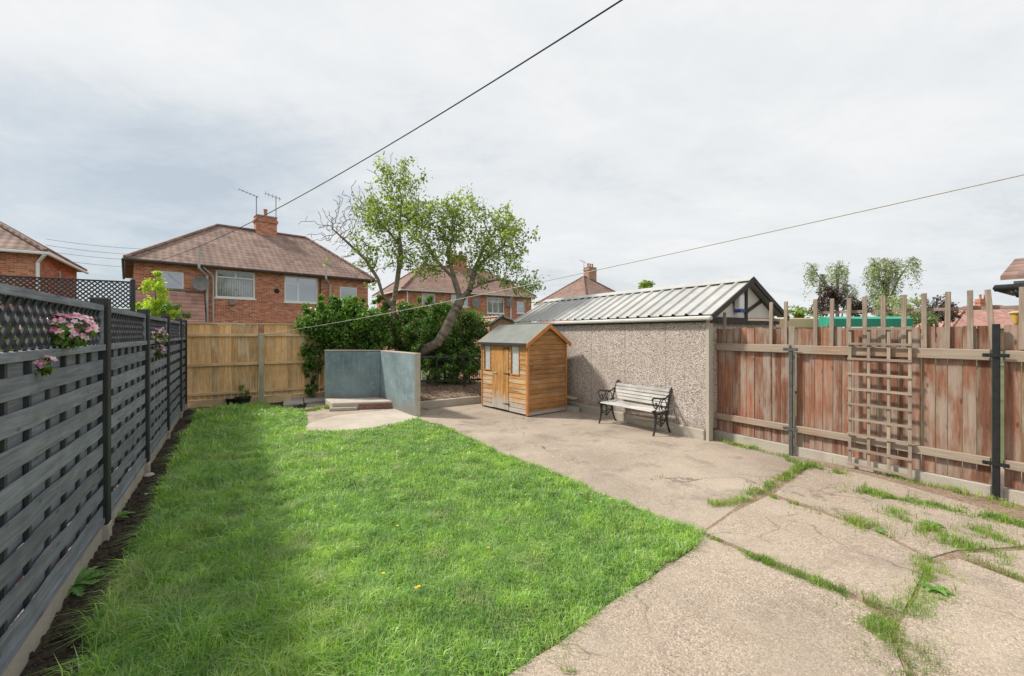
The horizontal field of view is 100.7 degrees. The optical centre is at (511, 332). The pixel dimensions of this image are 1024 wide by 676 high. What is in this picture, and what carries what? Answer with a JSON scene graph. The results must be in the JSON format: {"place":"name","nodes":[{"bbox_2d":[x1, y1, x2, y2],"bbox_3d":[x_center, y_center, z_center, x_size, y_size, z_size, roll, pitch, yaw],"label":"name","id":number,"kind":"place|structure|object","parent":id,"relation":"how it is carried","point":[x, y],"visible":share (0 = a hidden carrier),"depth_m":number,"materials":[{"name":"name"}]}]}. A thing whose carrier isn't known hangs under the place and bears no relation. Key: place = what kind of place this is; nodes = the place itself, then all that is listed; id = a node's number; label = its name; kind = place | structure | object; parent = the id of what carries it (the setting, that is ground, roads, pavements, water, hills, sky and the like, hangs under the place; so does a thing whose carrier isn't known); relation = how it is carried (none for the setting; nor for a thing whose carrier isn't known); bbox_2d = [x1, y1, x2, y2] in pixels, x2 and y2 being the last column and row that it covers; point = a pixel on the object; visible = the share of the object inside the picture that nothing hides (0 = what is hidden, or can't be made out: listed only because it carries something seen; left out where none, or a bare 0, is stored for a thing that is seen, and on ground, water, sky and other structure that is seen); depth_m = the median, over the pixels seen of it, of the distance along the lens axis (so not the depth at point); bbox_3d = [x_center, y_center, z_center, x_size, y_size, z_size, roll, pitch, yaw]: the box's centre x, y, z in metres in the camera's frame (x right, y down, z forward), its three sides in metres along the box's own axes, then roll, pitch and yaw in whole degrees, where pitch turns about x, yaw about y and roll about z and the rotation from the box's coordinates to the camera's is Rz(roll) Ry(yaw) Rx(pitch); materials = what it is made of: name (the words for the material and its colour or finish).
{"place":"outdoors","nodes":[
{"label":"outdoors","id":0,"kind":"place"},
{"bbox_2d":[10,467,128,625],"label":"neighbour path","id":1,"kind":"structure","parent":0,"point":[56,564],"depth_m":2.71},
{"bbox_2d":[0,275,135,351],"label":"trellis fence","id":2,"kind":"object","parent":1,"relation":"on","point":[132,292],"visible":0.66,"depth_m":8.40,"materials":[{"name":"grey wood"}]},
{"bbox_2d":[20,400,306,675],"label":"soil border","id":3,"kind":"object","parent":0,"point":[41,667],"depth_m":2.98,"materials":[{"name":"brown soil"}]},
{"bbox_2d":[36,565,111,596],"bbox_3d":[-2.832,1.613,2.764,0.372,0.054,0.410,0,0,0],"label":"weed","id":4,"kind":"object","parent":3,"relation":"on","point":[82,578],"visible":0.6,"depth_m":2.78,"materials":[{"name":"green plant"}]},
{"bbox_2d":[117,511,135,519],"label":"weed","id":5,"kind":"object","parent":3,"relation":"on","point":[120,514],"visible":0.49,"depth_m":3.79,"materials":[{"name":"green plant"}]},
{"bbox_2d":[143,472,154,476],"bbox_3d":[-4.164,1.629,4.867,0.107,0.051,0.110,0,0,0],"label":"stone","id":6,"kind":"object","parent":3,"relation":"on","point":[150,474],"visible":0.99,"depth_m":4.84,"materials":[{"name":"grey stone"}]},
{"bbox_2d":[20,402,305,675],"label":"soil crumbs","id":7,"kind":"object","parent":3,"relation":"on","point":[72,601],"visible":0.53,"depth_m":2.70,"materials":[{"name":"brown soil"}]},
{"bbox_2d":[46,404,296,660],"bbox_3d":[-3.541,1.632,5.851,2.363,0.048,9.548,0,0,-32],"label":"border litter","id":8,"kind":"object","parent":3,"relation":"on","point":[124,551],"visible":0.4,"depth_m":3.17,"materials":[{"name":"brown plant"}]},
{"bbox_2d":[226,398,235,404],"bbox_3d":[-6.365,1.560,9.639,0.233,0.160,0.230,0,0,0],"label":"plant pot","id":9,"kind":"object","parent":3,"relation":"on","point":[228,401],"visible":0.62,"depth_m":9.56,"materials":[{"name":"black plastic"}]},
{"bbox_2d":[234,396,251,404],"bbox_3d":[-5.979,1.530,9.441,0.329,0.220,0.324,0,0,0],"label":"plant pot","id":10,"kind":"object","parent":3,"relation":"on","point":[242,400],"visible":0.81,"depth_m":9.34,"materials":[{"name":"black plastic"}]},
{"bbox_2d":[237,384,249,397],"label":"potted shrub","id":11,"kind":"object","parent":10,"relation":"on","point":[242,388],"visible":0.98,"depth_m":9.43,"materials":[{"name":"green plant"}]},
{"bbox_2d":[266,393,290,402],"bbox_3d":[-5.526,1.541,10.062,0.520,0.210,0.045,0,0,-31],"label":"timber offcut","id":12,"kind":"object","parent":3,"relation":"on","point":[281,397],"visible":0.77,"depth_m":10.05,"materials":[{"name":"beige wood"}]},
{"bbox_2d":[283,398,303,406],"bbox_3d":[-5.217,1.619,10.139,0.414,0.050,1.352,0,0,-27],"label":"paving slab","id":13,"kind":"object","parent":3,"relation":"on","point":[294,401],"depth_m":9.74,"materials":[{"name":"grey concrete"}]},
{"bbox_2d":[304,396,324,403],"bbox_3d":[-4.878,1.619,10.508,0.532,0.050,1.214,0,0,-29],"label":"paving slab","id":14,"kind":"object","parent":3,"relation":"on","point":[307,400],"depth_m":10.18,"materials":[{"name":"grey concrete"}]},
{"bbox_2d":[29,401,710,675],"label":"lawn grass","id":15,"kind":"structure","parent":0,"point":[213,482],"depth_m":3.08,"materials":[{"name":"green plant"}]},
{"bbox_2d":[252,626,269,637],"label":"weed","id":16,"kind":"object","parent":15,"relation":"on","point":[256,630],"visible":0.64,"depth_m":2.27,"materials":[{"name":"green plant"}]},
{"bbox_2d":[0,0,1023,334],"label":"sky","id":17,"kind":"structure","parent":0,"point":[652,128],"materials":[{"name":"white"}]},
{"bbox_2d":[19,394,1023,675],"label":"patio","id":18,"kind":"structure","parent":0,"point":[617,458],"depth_m":5.67,"materials":[{"name":"concrete"}]},
{"bbox_2d":[290,293,395,397],"bbox_3d":[-4.235,0.314,10.769,2.416,2.692,1.576,0,0,0],"label":"laurel hedge","id":19,"kind":"object","parent":18,"relation":"on","point":[338,309],"visible":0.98,"depth_m":10.48,"materials":[{"name":"green plant"}]},
{"bbox_2d":[325,397,391,410],"bbox_3d":[-3.412,1.570,9.449,1.537,0.160,0.824,0,0,-14],"label":"step","id":20,"kind":"object","parent":18,"relation":"on","point":[343,404],"visible":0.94,"depth_m":9.21,"materials":[{"name":"concrete"}]},
{"bbox_2d":[305,409,415,432],"bbox_3d":[-2.812,1.637,7.875,2.094,0.001,1.685,0,0,-38],"label":"pale concrete patch","id":21,"kind":"object","parent":18,"relation":"on","point":[363,420],"visible":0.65,"depth_m":7.94,"materials":[{"name":"beige concrete"}]},
{"bbox_2d":[324,350,420,415],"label":"rendered wall","id":22,"kind":"structure","parent":18,"relation":"on","point":[393,377],"depth_m":9.70,"materials":[{"name":"blue paint"}]},
{"bbox_2d":[324,381,480,399],"bbox_3d":[-2.296,1.407,10.690,4.351,0.204,2.508,0,0,-31],"label":"raised bed","id":23,"kind":"object","parent":18,"relation":"on","point":[477,384],"visible":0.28,"depth_m":10.49,"materials":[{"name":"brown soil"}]},
{"bbox_2d":[301,151,434,348],"bbox_3d":[-3.700,-2.194,11.297,3.345,5.225,2.002,0,0,0],"label":"crooked tree","id":24,"kind":"object","parent":23,"relation":"on","point":[379,225],"visible":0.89,"depth_m":11.12,"materials":[{"name":"green plant"}]},
{"bbox_2d":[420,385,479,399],"bbox_3d":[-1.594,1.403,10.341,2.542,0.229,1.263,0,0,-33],"label":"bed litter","id":25,"kind":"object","parent":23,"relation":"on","point":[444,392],"visible":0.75,"depth_m":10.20,"materials":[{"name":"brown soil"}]},
{"bbox_2d":[420,354,480,386],"bbox_3d":[-1.562,1.040,10.829,2.250,1.020,0.080,0,0,-14],"label":"netted fence","id":26,"kind":"object","parent":23,"relation":"on","point":[463,356],"visible":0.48,"depth_m":10.80,"materials":[{"name":"black metal"}]},
{"bbox_2d":[393,183,548,355],"bbox_3d":[-0.967,-1.614,10.896,3.858,4.503,2.101,0,0,0],"label":"leaning tree","id":27,"kind":"object","parent":23,"relation":"on","point":[506,233],"visible":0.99,"depth_m":10.65,"materials":[{"name":"green plant"}]},
{"bbox_2d":[353,294,494,384],"bbox_3d":[-2.283,0.295,11.518,3.646,2.722,2.169,0,0,0],"label":"evergreen hedge","id":28,"kind":"object","parent":18,"relation":"on","point":[425,328],"visible":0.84,"depth_m":11.32,"materials":[{"name":"green plant"}]},
{"bbox_2d":[420,396,480,408],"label":"bed kerb","id":29,"kind":"structure","parent":18,"relation":"on","point":[436,403],"depth_m":9.58,"materials":[{"name":"concrete"}]},
{"bbox_2d":[477,324,570,415],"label":"garden shed","id":30,"kind":"structure","parent":18,"relation":"on","point":[523,369],"depth_m":8.78,"materials":[{"name":"wood"}]},
{"bbox_2d":[483,345,491,369],"bbox_3d":[-0.541,0.543,9.386,0.036,0.546,0.260,0,0,-39],"label":"window","id":31,"kind":"structure","parent":30,"relation":"in","point":[487,350],"depth_m":9.41,"materials":[{"name":"white glass"}]},
{"bbox_2d":[492,345,508,409],"bbox_3d":[-0.240,0.910,9.007,0.032,1.380,0.591,0,0,-39],"label":"door","id":32,"kind":"structure","parent":30,"relation":"in","point":[500,353],"depth_m":9.00,"materials":[{"name":"wood"}]},
{"bbox_2d":[510,346,519,375],"bbox_3d":[0.064,0.563,8.641,0.036,0.586,0.280,0,0,-39],"label":"window","id":33,"kind":"structure","parent":30,"relation":"in","point":[515,370],"depth_m":8.66,"materials":[{"name":"white glass"}]},
{"bbox_2d":[565,395,578,412],"bbox_3d":[1.169,1.495,9.123,0.160,0.310,0.670,0,0,-31],"label":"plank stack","id":34,"kind":"object","parent":18,"relation":"on","point":[571,408],"visible":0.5,"depth_m":8.88,"materials":[{"name":"grey wood"}]},
{"bbox_2d":[597,380,671,435],"bbox_3d":[2.124,1.274,7.406,0.589,0.779,1.215,0,0,-35],"label":"garden bench","id":35,"kind":"object","parent":18,"relation":"on","point":[653,409],"visible":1,"depth_m":7.40,"materials":[{"name":"grey wood"}]},
{"bbox_2d":[689,458,1023,675],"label":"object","id":36,"kind":"structure","parent":18,"relation":"on","point":[981,501],"depth_m":4.00,"materials":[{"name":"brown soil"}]},
{"bbox_2d":[281,405,1023,675],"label":"crack grass","id":37,"kind":"structure","parent":36,"relation":"on","point":[925,528],"depth_m":3.20,"materials":[{"name":"green plant"}]},
{"bbox_2d":[508,535,905,675],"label":"concrete slab","id":38,"kind":"structure","parent":36,"relation":"on","point":[714,608],"depth_m":2.33,"materials":[{"name":"beige concrete"}]},
{"bbox_2d":[705,496,928,611],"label":"concrete slab","id":39,"kind":"structure","parent":36,"relation":"on","point":[837,552],"depth_m":3.26,"materials":[{"name":"beige concrete"}]},
{"bbox_2d":[775,466,1023,557],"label":"concrete slab","id":40,"kind":"structure","parent":36,"relation":"on","point":[813,487],"depth_m":3.98,"materials":[{"name":"beige concrete"}]},
{"bbox_2d":[917,519,942,527],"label":"weed","id":41,"kind":"object","parent":40,"relation":"on","point":[929,522],"visible":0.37,"depth_m":3.62,"materials":[{"name":"green plant"}]},
{"bbox_2d":[896,559,1023,675],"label":"concrete slab","id":42,"kind":"structure","parent":36,"relation":"on","point":[986,628],"depth_m":2.37,"materials":[{"name":"beige concrete"}]},
{"bbox_2d":[917,582,954,595],"bbox_3d":[2.695,1.626,2.690,0.153,0.028,0.144,0,0,13],"label":"weed","id":43,"kind":"object","parent":42,"relation":"on","point":[928,587],"visible":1,"depth_m":2.69,"materials":[{"name":"green plant"}]},
{"bbox_2d":[966,550,1023,577],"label":"concrete slab","id":44,"kind":"structure","parent":36,"relation":"on","point":[1015,565],"depth_m":3.07,"materials":[{"name":"beige concrete"}]},
{"bbox_2d":[713,287,1023,504],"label":"weathered fence","id":45,"kind":"object","parent":18,"relation":"on","point":[755,385],"visible":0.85,"depth_m":4.91,"materials":[{"name":"wood"}]},
{"bbox_2d":[847,327,911,477],"bbox_3d":[4.260,0.765,4.936,0.030,1.670,0.587,0,0,-34],"label":"trellis","id":46,"kind":"object","parent":45,"relation":"attached to","point":[889,408],"visible":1,"depth_m":4.90,"materials":[{"name":"brown wood"}]},
{"bbox_2d":[1008,311,1018,324],"bbox_3d":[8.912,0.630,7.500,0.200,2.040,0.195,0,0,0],"label":"bucket","id":47,"kind":"object","parent":45,"relation":"on","point":[1014,315],"visible":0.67,"depth_m":7.48,"materials":[{"name":"yellow plastic"}]},
{"bbox_2d":[191,335,1021,462],"bbox_3d":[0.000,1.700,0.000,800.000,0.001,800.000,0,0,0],"label":"ground","id":48,"kind":"structure","parent":0,"point":[1001,408],"depth_m":11.74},
{"bbox_2d":[0,221,88,306],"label":"brick house","id":49,"kind":"structure","parent":48,"relation":"on","point":[21,254],"depth_m":17.21,"materials":[{"name":"red brick"}]},
{"bbox_2d":[0,283,187,675],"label":"panel fence","id":50,"kind":"object","parent":48,"relation":"on","point":[79,425],"visible":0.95,"depth_m":2.62,"materials":[{"name":"wood"}]},
{"bbox_2d":[0,306,56,351],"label":"petunia plant","id":51,"kind":"object","parent":50,"relation":"attached to","point":[15,338],"visible":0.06,"depth_m":2.42,"materials":[{"name":"green plant"}]},
{"bbox_2d":[32,354,57,376],"bbox_3d":[-2.450,0.173,2.230,0.091,0.122,0.091,0,0,0],"label":"petunia plant","id":52,"kind":"object","parent":50,"relation":"attached to","point":[42,367],"visible":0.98,"depth_m":2.22,"materials":[{"name":"green plant"}]},
{"bbox_2d":[40,312,99,350],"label":"flowers","id":53,"kind":"object","parent":50,"relation":"attached to","point":[70,335],"visible":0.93,"depth_m":2.50,"materials":[{"name":"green plant"}]},
{"bbox_2d":[152,344,164,357],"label":"petunia plant","id":54,"kind":"object","parent":50,"relation":"attached to","point":[157,352],"visible":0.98,"depth_m":5.50,"materials":[{"name":"pink plant"}]},
{"bbox_2d":[151,327,168,345],"bbox_3d":[-4.625,0.053,5.558,0.175,0.269,0.294,0,0,0],"label":"petunia plant","id":55,"kind":"object","parent":50,"relation":"attached to","point":[159,339],"visible":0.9,"depth_m":5.53,"materials":[{"name":"pink plant"}]},
{"bbox_2d":[126,270,180,319],"bbox_3d":[-8.525,0.076,10.082,1.111,3.150,0.744,0,0,0],"label":"lime shrub","id":56,"kind":"object","parent":48,"relation":"on","point":[153,304],"visible":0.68,"depth_m":10.05,"materials":[{"name":"green plant"}]},
{"bbox_2d":[150,300,194,319],"bbox_3d":[-8.023,0.446,9.918,0.906,2.410,0.574,0,0,0],"label":"creeping shrub","id":57,"kind":"object","parent":48,"relation":"on","point":[168,307],"visible":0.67,"depth_m":9.88,"materials":[{"name":"green plant"}]},
{"bbox_2d":[121,189,376,367],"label":"brick house","id":58,"kind":"structure","parent":48,"relation":"on","point":[263,271],"depth_m":22.46,"materials":[{"name":"red brick"}]},
{"bbox_2d":[156,270,185,292],"bbox_3d":[-16.019,-2.386,19.904,1.126,1.003,0.150,0,0,-42],"label":"window","id":59,"kind":"structure","parent":58,"relation":"in","point":[175,280],"depth_m":20.01,"materials":[{"name":"white glass"}]},
{"bbox_2d":[214,270,256,299],"bbox_3d":[-14.182,-2.432,21.751,1.823,1.436,0.410,0,0,-42],"label":"window","id":60,"kind":"structure","parent":58,"relation":"in","point":[229,284],"depth_m":21.76,"materials":[{"name":"grey glass"}]},
{"bbox_2d":[283,276,317,303],"bbox_3d":[-11.790,-2.384,23.750,1.851,1.488,0.150,0,0,-42],"label":"window","id":61,"kind":"structure","parent":58,"relation":"in","point":[299,290],"depth_m":23.75,"materials":[{"name":"white glass"}]},
{"bbox_2d":[340,286,356,298],"bbox_3d":[-9.864,-2.369,25.556,1.035,0.793,0.070,0,0,-42],"label":"window","id":62,"kind":"structure","parent":58,"relation":"in","point":[352,291],"depth_m":25.53,"materials":[{"name":"grey glass"}]},
{"bbox_2d":[159,0,622,260],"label":"overhead cable","id":63,"kind":"object","parent":58,"relation":"attached to","point":[594,17],"visible":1,"depth_m":7.15,"materials":[{"name":"black paint"}]},
{"bbox_2d":[187,322,376,407],"bbox_3d":[-5.346,0.730,10.314,4.150,1.920,0.145,0,0,-32],"label":"board fence","id":64,"kind":"object","parent":48,"relation":"on","point":[263,362],"visible":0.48,"depth_m":9.83,"materials":[{"name":"beige wood"}]},
{"bbox_2d":[264,174,1023,333],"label":"washing line","id":65,"kind":"object","parent":64,"relation":"attached to","point":[727,241],"visible":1,"depth_m":2.83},
{"bbox_2d":[371,250,537,350],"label":"brick house","id":66,"kind":"structure","parent":48,"relation":"on","point":[411,289],"depth_m":35.75,"materials":[{"name":"red brick"}]},
{"bbox_2d":[421,293,434,306],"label":"window","id":67,"kind":"structure","parent":66,"relation":"in","point":[424,295],"depth_m":33.08,"materials":[{"name":"grey glass"}]},
{"bbox_2d":[451,294,468,307],"bbox_3d":[-4.268,-2.609,34.562,1.634,1.054,0.150,0,0,-33],"label":"window","id":68,"kind":"structure","parent":66,"relation":"in","point":[452,295],"depth_m":34.69,"materials":[{"name":"white plastic"}]},
{"bbox_2d":[487,297,503,313],"bbox_3d":[-1.487,-2.329,36.536,1.802,1.430,0.410,0,0,-33],"label":"window","id":69,"kind":"structure","parent":66,"relation":"in","point":[494,305],"depth_m":36.53,"materials":[{"name":"grey glass"}]},
{"bbox_2d":[516,301,524,313],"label":"window","id":70,"kind":"structure","parent":66,"relation":"in","point":[520,305],"depth_m":37.89,"materials":[{"name":"grey glass"}]},
{"bbox_2d":[459,315,520,381],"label":"outbuilding","id":71,"kind":"structure","parent":48,"relation":"on","point":[497,320],"depth_m":13.55,"materials":[{"name":"brick"}]},
{"bbox_2d":[533,260,615,321],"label":"brick house","id":72,"kind":"structure","parent":48,"relation":"on","point":[587,283],"depth_m":48.66,"materials":[{"name":"brown tile"}]},
{"bbox_2d":[638,280,654,288],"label":"bushy tree","id":73,"kind":"object","parent":48,"relation":"on","point":[646,284],"visible":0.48,"depth_m":29.83,"materials":[{"name":"green plant"}]},
{"bbox_2d":[775,318,818,390],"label":"storage shed","id":74,"kind":"structure","parent":48,"relation":"on","point":[806,323],"depth_m":11.95,"materials":[{"name":"beige plastic"}]},
{"bbox_2d":[788,304,820,317],"bbox_3d":[20.454,-0.199,29.880,2.567,3.721,1.512,0,0,0],"label":"bushy tree","id":75,"kind":"object","parent":48,"relation":"on","point":[797,312],"visible":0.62,"depth_m":29.91,"materials":[{"name":"green plant"}]},
{"bbox_2d":[802,260,858,316],"bbox_3d":[19.548,-1.423,25.991,3.238,6.162,1.669,0,0,0],"label":"birch tree","id":76,"kind":"object","parent":48,"relation":"on","point":[836,273],"visible":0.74,"depth_m":25.96,"materials":[{"name":"green plant"}]},
{"bbox_2d":[809,283,872,327],"bbox_3d":[18.468,-0.603,23.994,3.360,4.530,1.877,0,0,0],"label":"purple tree","id":77,"kind":"object","parent":48,"relation":"on","point":[838,296],"visible":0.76,"depth_m":23.83,"materials":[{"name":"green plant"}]},
{"bbox_2d":[819,317,912,326],"bbox_3d":[9.336,0.600,11.296,2.050,2.100,0.700,0,0,3],"label":"garden canopy","id":78,"kind":"object","parent":48,"relation":"on","point":[871,321],"visible":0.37,"depth_m":10.97,"materials":[{"name":"green fabric"}]},
{"bbox_2d":[860,256,923,316],"bbox_3d":[23.298,-1.532,25.967,3.526,6.369,1.769,0,0,0],"label":"birch tree","id":79,"kind":"object","parent":48,"relation":"on","point":[889,276],"visible":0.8,"depth_m":25.88,"materials":[{"name":"green plant"}]},
{"bbox_2d":[868,292,941,326],"bbox_3d":[20.125,-0.296,21.779,2.634,3.917,4.002,0,0,36],"label":"bushy tree","id":80,"kind":"object","parent":48,"relation":"on","point":[914,316],"visible":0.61,"depth_m":21.04,"materials":[{"name":"green plant"}]},
{"bbox_2d":[917,294,965,364],"bbox_3d":[22.108,-0.198,22.007,2.072,3.720,1.950,0,0,41],"label":"purple tree","id":81,"kind":"object","parent":48,"relation":"on","point":[954,313],"visible":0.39,"depth_m":21.94,"materials":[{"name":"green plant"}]},
{"bbox_2d":[908,294,1018,349],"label":"brick house","id":82,"kind":"structure","parent":48,"relation":"on","point":[1002,317],"depth_m":42.85,"materials":[{"name":"red brick"}]},
{"bbox_2d":[992,258,1023,297],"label":"house roof","id":83,"kind":"structure","parent":48,"relation":"on","point":[1014,269],"depth_m":7.22,"materials":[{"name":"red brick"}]},
{"bbox_2d":[513,276,789,440],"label":"garage","id":84,"kind":"structure","parent":0,"point":[664,337],"depth_m":7.49,"materials":[{"name":"concrete"}]},
{"bbox_2d":[734,295,744,312],"bbox_3d":[3.653,-0.470,6.811,0.140,0.280,0.105,0,0,-31],"label":"floodlight","id":85,"kind":"object","parent":84,"relation":"attached to","point":[739,304],"visible":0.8,"depth_m":6.77,"materials":[{"name":"white plastic"}]}
]}

